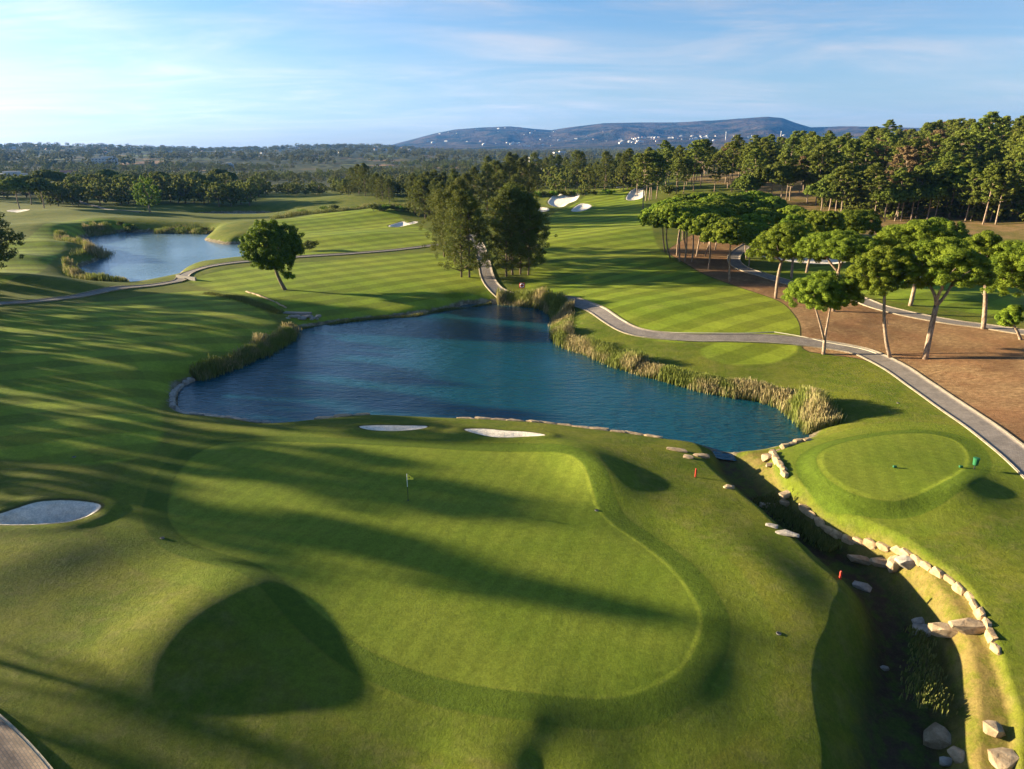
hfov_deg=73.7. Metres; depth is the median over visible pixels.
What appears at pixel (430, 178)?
casuarina tree
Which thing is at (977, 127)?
maritime pine
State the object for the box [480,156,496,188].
casuarina tree
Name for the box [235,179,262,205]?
woodland tree
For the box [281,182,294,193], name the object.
woodland tree
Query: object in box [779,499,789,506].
boulder
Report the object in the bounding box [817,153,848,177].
maritime pine
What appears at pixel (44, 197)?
woodland tree
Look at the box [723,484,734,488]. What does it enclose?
boulder
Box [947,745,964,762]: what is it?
boulder
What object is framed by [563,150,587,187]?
casuarina tree
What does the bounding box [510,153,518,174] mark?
casuarina tree
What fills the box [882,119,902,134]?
maritime pine
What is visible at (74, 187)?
woodland tree
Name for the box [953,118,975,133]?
maritime pine
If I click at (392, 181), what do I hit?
woodland tree
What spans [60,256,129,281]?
reed bed
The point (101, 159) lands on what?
white house
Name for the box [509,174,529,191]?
casuarina tree
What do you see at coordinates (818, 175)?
umbrella pine
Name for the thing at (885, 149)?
maritime pine
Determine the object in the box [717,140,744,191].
maritime pine
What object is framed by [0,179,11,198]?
woodland tree
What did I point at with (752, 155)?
maritime pine
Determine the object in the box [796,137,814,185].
maritime pine
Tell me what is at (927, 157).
maritime pine
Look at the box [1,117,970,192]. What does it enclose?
hills
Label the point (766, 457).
boulder
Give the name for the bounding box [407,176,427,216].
casuarina tree
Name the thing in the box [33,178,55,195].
woodland tree
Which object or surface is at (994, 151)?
maritime pine
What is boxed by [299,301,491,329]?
stones
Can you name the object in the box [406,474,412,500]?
flagstick
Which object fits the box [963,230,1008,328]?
umbrella pine
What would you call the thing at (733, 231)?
umbrella pine
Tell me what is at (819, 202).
woodland tree
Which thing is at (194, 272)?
kerb
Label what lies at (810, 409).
reed bed
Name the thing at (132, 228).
shrub
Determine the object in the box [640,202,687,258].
umbrella pine
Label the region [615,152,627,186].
casuarina tree
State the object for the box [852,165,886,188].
umbrella pine
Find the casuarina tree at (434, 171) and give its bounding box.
[427,169,443,195]
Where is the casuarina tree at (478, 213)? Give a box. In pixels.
[442,190,492,276]
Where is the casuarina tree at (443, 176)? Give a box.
[437,172,450,184]
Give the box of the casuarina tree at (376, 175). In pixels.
[367,172,383,197]
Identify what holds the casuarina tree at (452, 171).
on the ground at (130, 637)
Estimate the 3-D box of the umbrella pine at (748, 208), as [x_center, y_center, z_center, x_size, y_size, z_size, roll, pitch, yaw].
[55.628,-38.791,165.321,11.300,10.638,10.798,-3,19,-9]
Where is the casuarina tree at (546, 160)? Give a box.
[539,157,550,181]
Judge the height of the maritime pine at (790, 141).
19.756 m
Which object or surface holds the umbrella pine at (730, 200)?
on the pine straw ground at (980, 370)
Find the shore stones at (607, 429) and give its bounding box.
[457,416,662,438]
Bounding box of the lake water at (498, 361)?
[178,304,808,460]
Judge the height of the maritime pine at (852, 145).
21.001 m
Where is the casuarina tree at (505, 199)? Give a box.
[479,183,543,274]
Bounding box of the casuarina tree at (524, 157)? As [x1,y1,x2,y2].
[522,155,533,183]
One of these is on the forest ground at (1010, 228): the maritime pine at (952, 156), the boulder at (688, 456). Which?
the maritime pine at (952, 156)
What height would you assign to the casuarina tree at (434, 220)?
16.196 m
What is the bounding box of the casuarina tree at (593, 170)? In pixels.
[587,162,603,189]
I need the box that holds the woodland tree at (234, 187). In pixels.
[228,182,252,203]
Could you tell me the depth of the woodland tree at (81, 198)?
306.09 m
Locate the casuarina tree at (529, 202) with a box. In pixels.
[507,193,557,274]
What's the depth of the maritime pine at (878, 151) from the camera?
248.60 m
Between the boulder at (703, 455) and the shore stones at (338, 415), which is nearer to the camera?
the boulder at (703, 455)
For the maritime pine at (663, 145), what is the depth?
331.33 m
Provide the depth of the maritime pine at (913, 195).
192.05 m
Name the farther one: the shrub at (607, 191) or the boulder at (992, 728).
the shrub at (607, 191)
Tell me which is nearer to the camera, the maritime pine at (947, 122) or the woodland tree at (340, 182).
the maritime pine at (947, 122)
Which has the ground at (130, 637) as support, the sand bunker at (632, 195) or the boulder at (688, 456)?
the boulder at (688, 456)
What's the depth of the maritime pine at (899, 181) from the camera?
196.65 m
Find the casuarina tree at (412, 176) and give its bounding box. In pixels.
[401,173,422,214]
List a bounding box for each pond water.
[79,232,244,281]
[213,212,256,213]
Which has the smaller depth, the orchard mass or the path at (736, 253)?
the path at (736, 253)
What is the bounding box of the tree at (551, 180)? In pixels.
[547,171,567,190]
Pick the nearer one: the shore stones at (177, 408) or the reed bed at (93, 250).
the shore stones at (177, 408)
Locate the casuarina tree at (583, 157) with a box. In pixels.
[571,151,589,169]
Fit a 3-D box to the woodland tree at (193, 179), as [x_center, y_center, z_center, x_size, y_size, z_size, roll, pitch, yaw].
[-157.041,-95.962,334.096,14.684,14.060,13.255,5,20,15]
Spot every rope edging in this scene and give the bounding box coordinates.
[591,303,768,332]
[775,332,876,353]
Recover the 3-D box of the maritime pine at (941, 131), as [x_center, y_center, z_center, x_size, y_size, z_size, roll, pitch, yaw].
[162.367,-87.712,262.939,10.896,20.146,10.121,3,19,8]
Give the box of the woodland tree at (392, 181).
[386,179,399,193]
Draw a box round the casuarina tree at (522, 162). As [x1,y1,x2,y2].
[507,157,538,192]
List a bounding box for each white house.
[0,171,27,177]
[59,170,77,174]
[91,156,117,164]
[553,151,566,156]
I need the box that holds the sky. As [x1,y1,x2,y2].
[0,0,1023,149]
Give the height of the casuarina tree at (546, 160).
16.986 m
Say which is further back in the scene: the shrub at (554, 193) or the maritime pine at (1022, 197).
the shrub at (554, 193)
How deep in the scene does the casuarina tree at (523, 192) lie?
136.96 m
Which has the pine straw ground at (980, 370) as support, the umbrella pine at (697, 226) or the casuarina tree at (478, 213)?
the umbrella pine at (697, 226)
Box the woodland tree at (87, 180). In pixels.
[75,174,107,198]
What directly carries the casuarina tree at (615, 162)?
on the ground at (130, 637)
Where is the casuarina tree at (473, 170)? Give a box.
[466,166,488,208]
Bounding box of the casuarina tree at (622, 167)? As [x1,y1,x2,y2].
[615,154,631,189]
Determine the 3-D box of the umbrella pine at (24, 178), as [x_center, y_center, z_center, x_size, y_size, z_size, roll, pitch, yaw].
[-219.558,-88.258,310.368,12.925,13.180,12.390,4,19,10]
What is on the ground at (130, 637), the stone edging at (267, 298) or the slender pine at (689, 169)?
the slender pine at (689, 169)
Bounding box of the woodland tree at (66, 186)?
[54,179,70,202]
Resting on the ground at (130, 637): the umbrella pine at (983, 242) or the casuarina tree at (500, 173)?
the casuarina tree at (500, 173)
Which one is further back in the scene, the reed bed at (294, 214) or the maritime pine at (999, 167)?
the reed bed at (294, 214)
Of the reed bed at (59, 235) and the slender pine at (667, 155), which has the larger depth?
the slender pine at (667, 155)
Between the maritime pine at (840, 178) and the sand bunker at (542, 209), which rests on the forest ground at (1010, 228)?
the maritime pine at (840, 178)
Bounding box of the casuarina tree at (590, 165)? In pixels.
[584,163,594,184]
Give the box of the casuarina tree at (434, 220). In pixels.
[418,188,458,256]
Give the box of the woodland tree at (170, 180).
[166,175,186,189]
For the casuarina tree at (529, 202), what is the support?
on the fairway
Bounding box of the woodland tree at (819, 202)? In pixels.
[817,196,832,208]
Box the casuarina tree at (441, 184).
[428,180,447,222]
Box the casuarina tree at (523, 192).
[493,190,549,273]
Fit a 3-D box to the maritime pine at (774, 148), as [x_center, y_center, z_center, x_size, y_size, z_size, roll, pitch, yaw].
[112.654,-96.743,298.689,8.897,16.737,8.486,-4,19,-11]
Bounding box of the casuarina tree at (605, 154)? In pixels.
[592,151,615,188]
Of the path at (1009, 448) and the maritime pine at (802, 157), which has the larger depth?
the maritime pine at (802, 157)
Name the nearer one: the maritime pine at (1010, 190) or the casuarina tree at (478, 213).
the casuarina tree at (478, 213)
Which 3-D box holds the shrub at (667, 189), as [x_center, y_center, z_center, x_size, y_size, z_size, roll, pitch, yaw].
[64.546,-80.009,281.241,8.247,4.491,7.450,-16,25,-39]
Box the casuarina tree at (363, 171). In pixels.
[355,162,373,195]
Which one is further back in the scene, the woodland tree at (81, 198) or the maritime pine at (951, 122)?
the maritime pine at (951, 122)
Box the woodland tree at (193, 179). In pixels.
[179,174,205,202]
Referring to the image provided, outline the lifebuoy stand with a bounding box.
[519,283,524,287]
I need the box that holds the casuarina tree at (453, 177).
[446,174,462,189]
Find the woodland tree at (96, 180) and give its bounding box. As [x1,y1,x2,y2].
[88,178,111,200]
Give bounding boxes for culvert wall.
[176,274,196,280]
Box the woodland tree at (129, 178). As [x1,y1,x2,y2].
[122,176,138,191]
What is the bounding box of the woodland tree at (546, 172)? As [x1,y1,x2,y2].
[540,166,566,187]
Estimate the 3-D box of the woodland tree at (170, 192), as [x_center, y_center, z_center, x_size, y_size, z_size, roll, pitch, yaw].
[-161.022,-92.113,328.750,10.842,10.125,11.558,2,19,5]
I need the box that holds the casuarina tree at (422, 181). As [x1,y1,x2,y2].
[409,178,431,218]
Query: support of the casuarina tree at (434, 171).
on the ground at (130, 637)
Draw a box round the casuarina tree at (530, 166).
[522,162,545,202]
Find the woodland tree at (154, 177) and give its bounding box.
[138,172,166,199]
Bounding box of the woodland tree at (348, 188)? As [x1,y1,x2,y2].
[343,183,355,195]
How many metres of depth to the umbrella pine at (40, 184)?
287.90 m
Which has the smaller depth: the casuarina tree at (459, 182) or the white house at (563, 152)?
the casuarina tree at (459, 182)
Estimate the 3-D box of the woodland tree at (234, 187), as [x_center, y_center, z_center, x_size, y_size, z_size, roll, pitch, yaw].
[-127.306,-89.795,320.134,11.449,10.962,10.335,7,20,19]
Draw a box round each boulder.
[667,447,687,452]
[683,454,693,458]
[693,453,709,457]
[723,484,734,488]
[759,502,775,507]
[761,453,771,461]
[765,523,777,528]
[775,529,799,537]
[779,490,790,498]
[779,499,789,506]
[847,554,870,564]
[852,580,871,592]
[869,557,886,567]
[880,665,888,670]
[886,555,899,572]
[894,555,915,569]
[911,617,924,623]
[912,624,930,636]
[923,722,950,749]
[928,622,957,637]
[939,756,951,766]
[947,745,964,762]
[948,617,985,634]
[983,720,1005,737]
[987,747,1018,768]
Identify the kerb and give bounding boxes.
[0,239,472,304]
[0,714,52,768]
[1,238,471,301]
[470,239,1023,478]
[476,233,1023,445]
[727,244,1023,334]
[740,246,1023,329]
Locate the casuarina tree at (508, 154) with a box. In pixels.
[502,152,517,178]
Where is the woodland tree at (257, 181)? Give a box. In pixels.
[246,173,272,196]
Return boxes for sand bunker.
[0,499,101,524]
[6,209,30,211]
[360,424,427,430]
[388,221,417,226]
[463,428,542,436]
[538,207,549,211]
[548,193,579,206]
[570,203,590,211]
[625,187,644,199]
[763,256,844,263]
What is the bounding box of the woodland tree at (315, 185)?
[309,180,324,192]
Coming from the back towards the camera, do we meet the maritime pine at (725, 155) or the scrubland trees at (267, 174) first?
the scrubland trees at (267, 174)
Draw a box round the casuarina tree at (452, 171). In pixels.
[446,168,459,184]
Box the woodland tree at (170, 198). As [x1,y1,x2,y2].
[159,182,174,201]
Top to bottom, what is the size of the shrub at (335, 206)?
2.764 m
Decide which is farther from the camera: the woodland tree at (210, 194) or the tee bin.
the woodland tree at (210, 194)
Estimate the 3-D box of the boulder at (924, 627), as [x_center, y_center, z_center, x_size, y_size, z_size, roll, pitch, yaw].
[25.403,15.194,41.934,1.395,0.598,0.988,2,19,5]
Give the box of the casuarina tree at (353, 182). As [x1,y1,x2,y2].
[350,164,365,192]
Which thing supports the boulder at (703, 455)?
on the ground at (130, 637)
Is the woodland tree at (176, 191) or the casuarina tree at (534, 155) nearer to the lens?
the woodland tree at (176, 191)
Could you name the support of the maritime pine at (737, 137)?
on the forest ground at (1010, 228)
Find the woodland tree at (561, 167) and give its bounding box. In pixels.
[551,165,567,187]
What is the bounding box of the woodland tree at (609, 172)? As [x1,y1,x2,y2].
[600,164,620,185]
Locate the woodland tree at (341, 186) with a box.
[336,184,346,194]
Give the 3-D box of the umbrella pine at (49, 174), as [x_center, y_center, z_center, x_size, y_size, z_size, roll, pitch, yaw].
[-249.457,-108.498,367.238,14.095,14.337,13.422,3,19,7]
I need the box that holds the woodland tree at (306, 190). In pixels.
[298,183,310,194]
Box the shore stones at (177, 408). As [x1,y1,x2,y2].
[175,405,270,422]
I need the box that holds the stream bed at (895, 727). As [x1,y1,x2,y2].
[712,449,940,768]
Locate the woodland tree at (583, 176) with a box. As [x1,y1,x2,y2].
[577,167,600,189]
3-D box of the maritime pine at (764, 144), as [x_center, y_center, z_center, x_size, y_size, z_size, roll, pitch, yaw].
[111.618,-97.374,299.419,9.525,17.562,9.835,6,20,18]
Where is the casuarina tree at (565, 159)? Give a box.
[562,157,569,170]
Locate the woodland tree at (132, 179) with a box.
[106,177,139,203]
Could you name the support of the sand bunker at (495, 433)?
on the ground at (130, 637)
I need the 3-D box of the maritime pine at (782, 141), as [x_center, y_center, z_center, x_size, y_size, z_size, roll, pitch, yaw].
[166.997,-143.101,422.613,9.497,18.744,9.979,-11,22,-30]
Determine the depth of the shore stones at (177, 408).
71.31 m
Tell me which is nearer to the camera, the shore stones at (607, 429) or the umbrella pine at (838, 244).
the shore stones at (607, 429)
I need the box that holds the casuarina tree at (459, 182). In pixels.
[445,177,482,238]
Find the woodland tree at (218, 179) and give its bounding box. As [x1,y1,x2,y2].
[210,172,232,185]
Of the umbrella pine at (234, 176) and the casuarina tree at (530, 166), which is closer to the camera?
the casuarina tree at (530, 166)
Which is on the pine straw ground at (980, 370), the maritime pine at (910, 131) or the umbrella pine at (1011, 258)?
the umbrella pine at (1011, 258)
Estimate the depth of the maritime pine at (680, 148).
289.98 m
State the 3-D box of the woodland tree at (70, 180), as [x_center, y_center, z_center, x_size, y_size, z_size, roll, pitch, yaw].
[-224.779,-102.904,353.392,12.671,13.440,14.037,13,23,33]
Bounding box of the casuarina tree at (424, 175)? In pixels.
[415,171,432,206]
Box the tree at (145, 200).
[132,174,161,212]
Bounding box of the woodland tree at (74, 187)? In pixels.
[58,182,84,205]
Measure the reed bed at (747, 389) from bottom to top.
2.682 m
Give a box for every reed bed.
[53,230,101,249]
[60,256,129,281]
[71,241,115,259]
[81,220,119,236]
[153,223,215,234]
[189,345,258,380]
[202,291,284,313]
[240,321,301,358]
[268,202,413,218]
[496,287,538,307]
[533,285,574,319]
[549,309,646,372]
[630,353,794,406]
[752,487,844,551]
[770,385,846,434]
[899,624,957,715]
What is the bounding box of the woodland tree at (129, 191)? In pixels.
[126,183,153,205]
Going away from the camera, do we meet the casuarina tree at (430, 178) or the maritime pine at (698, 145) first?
the casuarina tree at (430, 178)
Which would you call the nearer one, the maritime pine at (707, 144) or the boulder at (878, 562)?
the boulder at (878, 562)
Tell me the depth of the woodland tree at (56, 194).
303.77 m
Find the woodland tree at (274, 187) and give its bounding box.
[272,184,280,192]
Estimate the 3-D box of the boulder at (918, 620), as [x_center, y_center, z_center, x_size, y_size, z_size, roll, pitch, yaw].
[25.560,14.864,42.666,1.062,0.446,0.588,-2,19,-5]
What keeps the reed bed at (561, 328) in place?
on the ground at (130, 637)
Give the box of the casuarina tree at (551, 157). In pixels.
[547,155,556,170]
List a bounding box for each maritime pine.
[622,148,634,169]
[656,140,674,183]
[662,148,672,180]
[671,145,690,189]
[683,140,708,190]
[692,139,715,187]
[694,147,713,180]
[705,153,724,191]
[716,149,738,188]
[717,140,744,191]
[721,141,739,182]
[724,134,744,173]
[736,146,757,176]
[737,142,767,173]
[742,135,763,169]
[742,148,767,175]
[748,152,772,170]
[758,138,774,158]
[761,141,777,163]
[764,143,780,163]
[765,134,780,149]
[773,150,798,198]
[777,137,787,148]
[779,136,802,184]
[781,157,801,200]
[783,130,802,147]
[792,135,806,159]
[793,135,831,158]
[794,147,810,190]
[795,131,815,152]
[795,156,810,192]
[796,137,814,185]
[796,150,823,202]
[805,140,843,204]
[815,156,835,168]
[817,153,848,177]
[822,130,836,139]
[824,163,862,210]
[825,133,835,142]
[825,166,856,210]
[827,136,848,168]
[838,138,871,169]
[842,132,853,140]
[853,140,884,185]
[858,126,878,150]
[860,132,874,143]
[860,162,890,207]
[865,175,893,213]
[867,144,887,167]
[868,148,887,165]
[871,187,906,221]
[873,128,895,146]
[873,132,898,165]
[878,137,893,164]
[879,140,917,174]
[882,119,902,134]
[884,145,920,212]
[886,167,917,220]
[891,172,913,219]
[894,128,906,138]
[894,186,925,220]
[896,138,928,165]
[901,129,917,141]
[903,165,935,219]
[913,122,936,138]
[914,169,934,218]
[915,139,942,166]
[917,150,935,161]
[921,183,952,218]
[922,119,948,138]
[923,132,933,139]
[927,129,947,138]
[927,133,941,182]
[927,151,959,207]
[928,138,946,160]
[929,137,964,161]
[932,162,955,216]
[938,119,955,133]
[943,130,976,159]
[944,119,959,135]
[945,118,970,138]
[952,168,992,221]
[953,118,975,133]
[953,159,980,216]
[954,154,984,208]
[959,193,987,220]
[960,136,972,158]
[961,118,998,157]
[964,130,978,156]
[971,111,1012,154]
[972,162,1010,224]
[977,168,1012,222]
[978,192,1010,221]
[980,146,1011,168]
[988,115,1015,153]
[988,160,1023,224]
[998,127,1023,158]
[998,130,1023,160]
[1001,121,1023,146]
[1001,136,1022,165]
[1005,136,1023,166]
[1007,161,1023,218]
[1012,115,1023,129]
[1015,187,1023,216]
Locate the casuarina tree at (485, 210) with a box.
[482,181,531,259]
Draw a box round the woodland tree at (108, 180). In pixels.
[101,177,123,199]
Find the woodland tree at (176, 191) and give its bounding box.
[168,177,197,203]
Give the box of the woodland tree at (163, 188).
[148,181,168,200]
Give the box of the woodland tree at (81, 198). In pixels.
[63,186,88,205]
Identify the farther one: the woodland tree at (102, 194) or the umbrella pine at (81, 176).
the umbrella pine at (81, 176)
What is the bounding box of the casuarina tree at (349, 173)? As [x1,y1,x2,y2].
[345,167,355,192]
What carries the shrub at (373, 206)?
on the fairway
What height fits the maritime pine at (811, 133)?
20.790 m
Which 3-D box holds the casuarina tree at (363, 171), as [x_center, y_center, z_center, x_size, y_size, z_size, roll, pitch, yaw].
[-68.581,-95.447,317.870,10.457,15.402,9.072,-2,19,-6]
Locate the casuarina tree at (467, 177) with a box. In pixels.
[452,172,482,211]
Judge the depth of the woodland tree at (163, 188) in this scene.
327.63 m
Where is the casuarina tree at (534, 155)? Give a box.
[529,152,546,184]
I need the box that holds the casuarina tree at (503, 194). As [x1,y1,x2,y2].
[476,189,538,276]
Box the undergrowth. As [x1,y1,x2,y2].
[798,156,1023,221]
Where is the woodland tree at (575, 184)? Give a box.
[568,170,581,188]
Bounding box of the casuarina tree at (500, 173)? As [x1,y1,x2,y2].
[486,169,512,215]
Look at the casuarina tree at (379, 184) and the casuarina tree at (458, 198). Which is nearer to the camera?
the casuarina tree at (458, 198)
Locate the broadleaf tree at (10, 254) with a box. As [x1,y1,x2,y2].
[0,211,25,268]
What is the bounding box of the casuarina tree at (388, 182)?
[382,178,397,202]
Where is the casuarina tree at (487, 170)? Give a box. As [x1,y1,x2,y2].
[474,163,500,211]
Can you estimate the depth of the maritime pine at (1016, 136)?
221.92 m
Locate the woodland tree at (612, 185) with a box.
[604,169,619,187]
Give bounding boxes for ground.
[0,173,1023,768]
[667,235,1023,443]
[681,163,1023,242]
[817,433,969,501]
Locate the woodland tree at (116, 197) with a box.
[106,184,129,204]
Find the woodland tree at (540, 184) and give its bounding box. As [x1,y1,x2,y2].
[531,172,544,189]
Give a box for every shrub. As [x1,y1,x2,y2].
[123,224,138,231]
[303,240,318,249]
[319,205,328,210]
[328,204,339,209]
[366,203,379,210]
[549,191,559,195]
[556,189,566,193]
[562,190,573,195]
[576,190,587,194]
[602,189,615,193]
[659,185,680,194]
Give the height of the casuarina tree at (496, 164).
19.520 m
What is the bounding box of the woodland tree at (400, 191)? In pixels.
[396,181,407,194]
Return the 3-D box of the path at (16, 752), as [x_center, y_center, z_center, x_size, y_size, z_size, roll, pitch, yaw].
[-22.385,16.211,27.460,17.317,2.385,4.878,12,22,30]
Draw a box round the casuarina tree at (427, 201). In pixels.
[423,177,439,216]
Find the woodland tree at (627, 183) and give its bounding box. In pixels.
[617,169,638,189]
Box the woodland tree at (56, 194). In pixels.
[40,182,68,205]
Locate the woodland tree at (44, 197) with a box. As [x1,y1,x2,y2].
[37,190,57,204]
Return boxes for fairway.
[0,187,1023,464]
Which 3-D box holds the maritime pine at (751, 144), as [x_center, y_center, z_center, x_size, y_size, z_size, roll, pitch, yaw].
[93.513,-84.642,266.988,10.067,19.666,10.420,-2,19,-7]
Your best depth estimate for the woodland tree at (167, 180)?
370.30 m
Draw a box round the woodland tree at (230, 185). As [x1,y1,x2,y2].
[217,183,243,206]
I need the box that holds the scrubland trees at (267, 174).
[0,158,738,194]
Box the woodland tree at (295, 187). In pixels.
[289,183,301,193]
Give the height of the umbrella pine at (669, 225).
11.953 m
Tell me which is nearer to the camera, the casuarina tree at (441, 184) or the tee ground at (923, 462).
the tee ground at (923, 462)
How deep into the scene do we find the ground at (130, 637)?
39.16 m
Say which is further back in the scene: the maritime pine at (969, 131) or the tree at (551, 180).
the tree at (551, 180)
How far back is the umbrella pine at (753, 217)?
143.45 m
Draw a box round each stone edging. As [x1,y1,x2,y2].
[246,291,286,307]
[769,437,812,478]
[798,503,1001,655]
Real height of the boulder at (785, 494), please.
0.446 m
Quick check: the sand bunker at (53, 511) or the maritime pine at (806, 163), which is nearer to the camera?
the sand bunker at (53, 511)
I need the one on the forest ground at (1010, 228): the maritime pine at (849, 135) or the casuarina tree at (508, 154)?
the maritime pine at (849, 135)
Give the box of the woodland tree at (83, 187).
[74,181,99,202]
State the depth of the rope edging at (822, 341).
91.07 m
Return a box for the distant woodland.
[0,142,717,164]
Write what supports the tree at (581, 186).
on the ground at (130, 637)
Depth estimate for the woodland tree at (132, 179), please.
321.44 m
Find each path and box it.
[0,243,444,303]
[0,720,46,768]
[70,197,143,212]
[469,234,1023,474]
[728,243,1023,333]
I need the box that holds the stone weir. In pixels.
[283,311,320,319]
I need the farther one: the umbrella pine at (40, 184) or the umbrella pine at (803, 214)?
the umbrella pine at (40, 184)
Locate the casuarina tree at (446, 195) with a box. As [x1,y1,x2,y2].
[429,184,471,258]
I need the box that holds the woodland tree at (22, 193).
[9,174,33,196]
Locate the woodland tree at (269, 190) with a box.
[260,184,272,194]
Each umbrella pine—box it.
[0,177,34,208]
[18,176,35,204]
[25,178,57,207]
[31,169,62,180]
[51,172,71,181]
[75,175,91,181]
[95,169,118,178]
[111,174,135,182]
[154,171,168,178]
[183,172,206,181]
[207,168,227,177]
[220,172,237,179]
[638,197,684,251]
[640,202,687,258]
[654,204,690,261]
[655,202,692,255]
[658,205,707,261]
[664,200,710,249]
[668,206,721,261]
[672,194,693,239]
[677,213,723,268]
[684,166,703,186]
[688,192,707,199]
[692,203,726,256]
[696,195,726,243]
[699,217,757,281]
[704,205,737,256]
[708,192,736,200]
[710,201,739,249]
[714,197,744,205]
[727,192,750,202]
[730,174,765,191]
[732,213,775,258]
[735,202,761,244]
[739,190,773,202]
[745,221,771,266]
[745,222,825,298]
[752,207,779,222]
[753,164,793,192]
[754,196,788,223]
[772,207,799,223]
[778,214,812,278]
[781,269,864,354]
[785,205,806,210]
[789,167,808,200]
[789,210,811,223]
[792,228,886,311]
[802,210,846,272]
[803,180,842,210]
[806,170,830,182]
[814,173,854,210]
[840,209,882,234]
[841,244,918,357]
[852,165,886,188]
[872,219,964,305]
[898,236,998,359]
[921,160,952,202]
[926,217,969,237]
[929,166,983,216]
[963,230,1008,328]
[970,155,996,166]
[978,240,1023,297]
[994,304,1023,339]
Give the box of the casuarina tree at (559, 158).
[552,154,566,174]
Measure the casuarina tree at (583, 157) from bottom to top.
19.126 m
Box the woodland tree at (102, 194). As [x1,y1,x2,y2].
[84,182,111,204]
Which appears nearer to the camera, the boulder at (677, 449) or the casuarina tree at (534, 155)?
the boulder at (677, 449)
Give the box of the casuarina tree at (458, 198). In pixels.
[436,188,489,276]
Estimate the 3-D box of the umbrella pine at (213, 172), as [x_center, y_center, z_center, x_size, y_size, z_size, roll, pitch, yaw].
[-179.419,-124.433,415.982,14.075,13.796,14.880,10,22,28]
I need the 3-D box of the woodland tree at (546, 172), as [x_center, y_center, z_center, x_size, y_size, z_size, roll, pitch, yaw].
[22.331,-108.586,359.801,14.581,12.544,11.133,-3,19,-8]
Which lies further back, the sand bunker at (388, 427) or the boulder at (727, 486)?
the sand bunker at (388, 427)
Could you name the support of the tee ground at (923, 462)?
on the ground at (130, 637)
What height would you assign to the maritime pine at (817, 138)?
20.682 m
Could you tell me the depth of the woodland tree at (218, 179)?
381.51 m
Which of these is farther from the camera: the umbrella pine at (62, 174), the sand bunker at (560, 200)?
the umbrella pine at (62, 174)
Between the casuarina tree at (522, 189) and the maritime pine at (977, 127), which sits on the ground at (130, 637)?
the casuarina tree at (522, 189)
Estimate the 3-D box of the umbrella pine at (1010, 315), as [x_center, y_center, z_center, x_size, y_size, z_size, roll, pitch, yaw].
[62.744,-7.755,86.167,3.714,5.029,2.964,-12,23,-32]
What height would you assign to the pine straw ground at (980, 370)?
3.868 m
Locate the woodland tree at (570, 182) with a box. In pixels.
[555,169,575,189]
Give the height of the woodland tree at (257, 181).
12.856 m
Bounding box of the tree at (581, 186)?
[577,182,590,194]
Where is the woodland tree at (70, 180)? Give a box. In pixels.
[63,172,86,188]
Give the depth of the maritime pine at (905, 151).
204.01 m
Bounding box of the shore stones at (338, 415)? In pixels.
[314,413,369,419]
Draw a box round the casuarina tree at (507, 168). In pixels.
[496,157,527,186]
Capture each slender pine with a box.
[626,153,643,194]
[630,151,663,208]
[635,154,659,200]
[641,150,668,199]
[642,158,665,199]
[655,154,669,198]
[663,153,674,185]
[669,157,687,193]
[676,158,694,193]
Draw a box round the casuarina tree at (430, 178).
[419,175,435,213]
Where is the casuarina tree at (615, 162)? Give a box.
[604,160,618,187]
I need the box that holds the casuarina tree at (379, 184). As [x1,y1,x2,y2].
[374,176,389,200]
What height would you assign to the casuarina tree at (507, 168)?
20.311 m
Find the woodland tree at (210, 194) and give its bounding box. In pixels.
[203,182,232,206]
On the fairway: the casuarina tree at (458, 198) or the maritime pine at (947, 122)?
the casuarina tree at (458, 198)
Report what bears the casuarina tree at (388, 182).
on the ground at (130, 637)
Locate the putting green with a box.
[167,441,702,699]
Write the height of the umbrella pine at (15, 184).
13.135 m
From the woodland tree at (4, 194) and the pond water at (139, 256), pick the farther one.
the woodland tree at (4, 194)
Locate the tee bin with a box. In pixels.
[973,457,980,468]
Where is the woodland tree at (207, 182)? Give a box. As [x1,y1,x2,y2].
[195,181,217,202]
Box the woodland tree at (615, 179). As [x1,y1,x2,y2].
[611,171,631,188]
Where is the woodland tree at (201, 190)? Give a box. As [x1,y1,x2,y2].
[189,183,208,204]
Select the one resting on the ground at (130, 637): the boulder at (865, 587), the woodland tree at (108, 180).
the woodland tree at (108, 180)
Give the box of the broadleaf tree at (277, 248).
[237,218,304,289]
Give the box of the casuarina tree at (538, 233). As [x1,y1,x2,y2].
[516,205,549,258]
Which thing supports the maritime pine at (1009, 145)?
on the forest ground at (1010, 228)
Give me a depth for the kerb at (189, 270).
140.40 m
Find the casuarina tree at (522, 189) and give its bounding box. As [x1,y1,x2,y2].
[489,184,531,259]
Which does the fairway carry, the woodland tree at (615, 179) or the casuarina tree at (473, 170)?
the woodland tree at (615, 179)
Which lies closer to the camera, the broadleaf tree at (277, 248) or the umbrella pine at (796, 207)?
the broadleaf tree at (277, 248)
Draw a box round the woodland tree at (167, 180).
[155,174,171,184]
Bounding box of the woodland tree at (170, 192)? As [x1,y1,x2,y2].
[164,182,188,202]
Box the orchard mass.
[0,159,720,194]
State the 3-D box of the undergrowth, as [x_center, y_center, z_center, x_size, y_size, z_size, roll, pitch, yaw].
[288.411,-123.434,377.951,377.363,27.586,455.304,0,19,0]
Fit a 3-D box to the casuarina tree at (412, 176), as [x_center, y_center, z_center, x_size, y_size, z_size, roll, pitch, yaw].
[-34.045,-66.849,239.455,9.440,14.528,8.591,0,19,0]
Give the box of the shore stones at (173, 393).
[168,377,194,408]
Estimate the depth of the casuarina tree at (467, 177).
230.12 m
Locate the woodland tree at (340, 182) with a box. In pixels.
[335,177,349,190]
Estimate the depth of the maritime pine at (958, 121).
321.12 m
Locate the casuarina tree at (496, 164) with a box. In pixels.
[479,159,511,204]

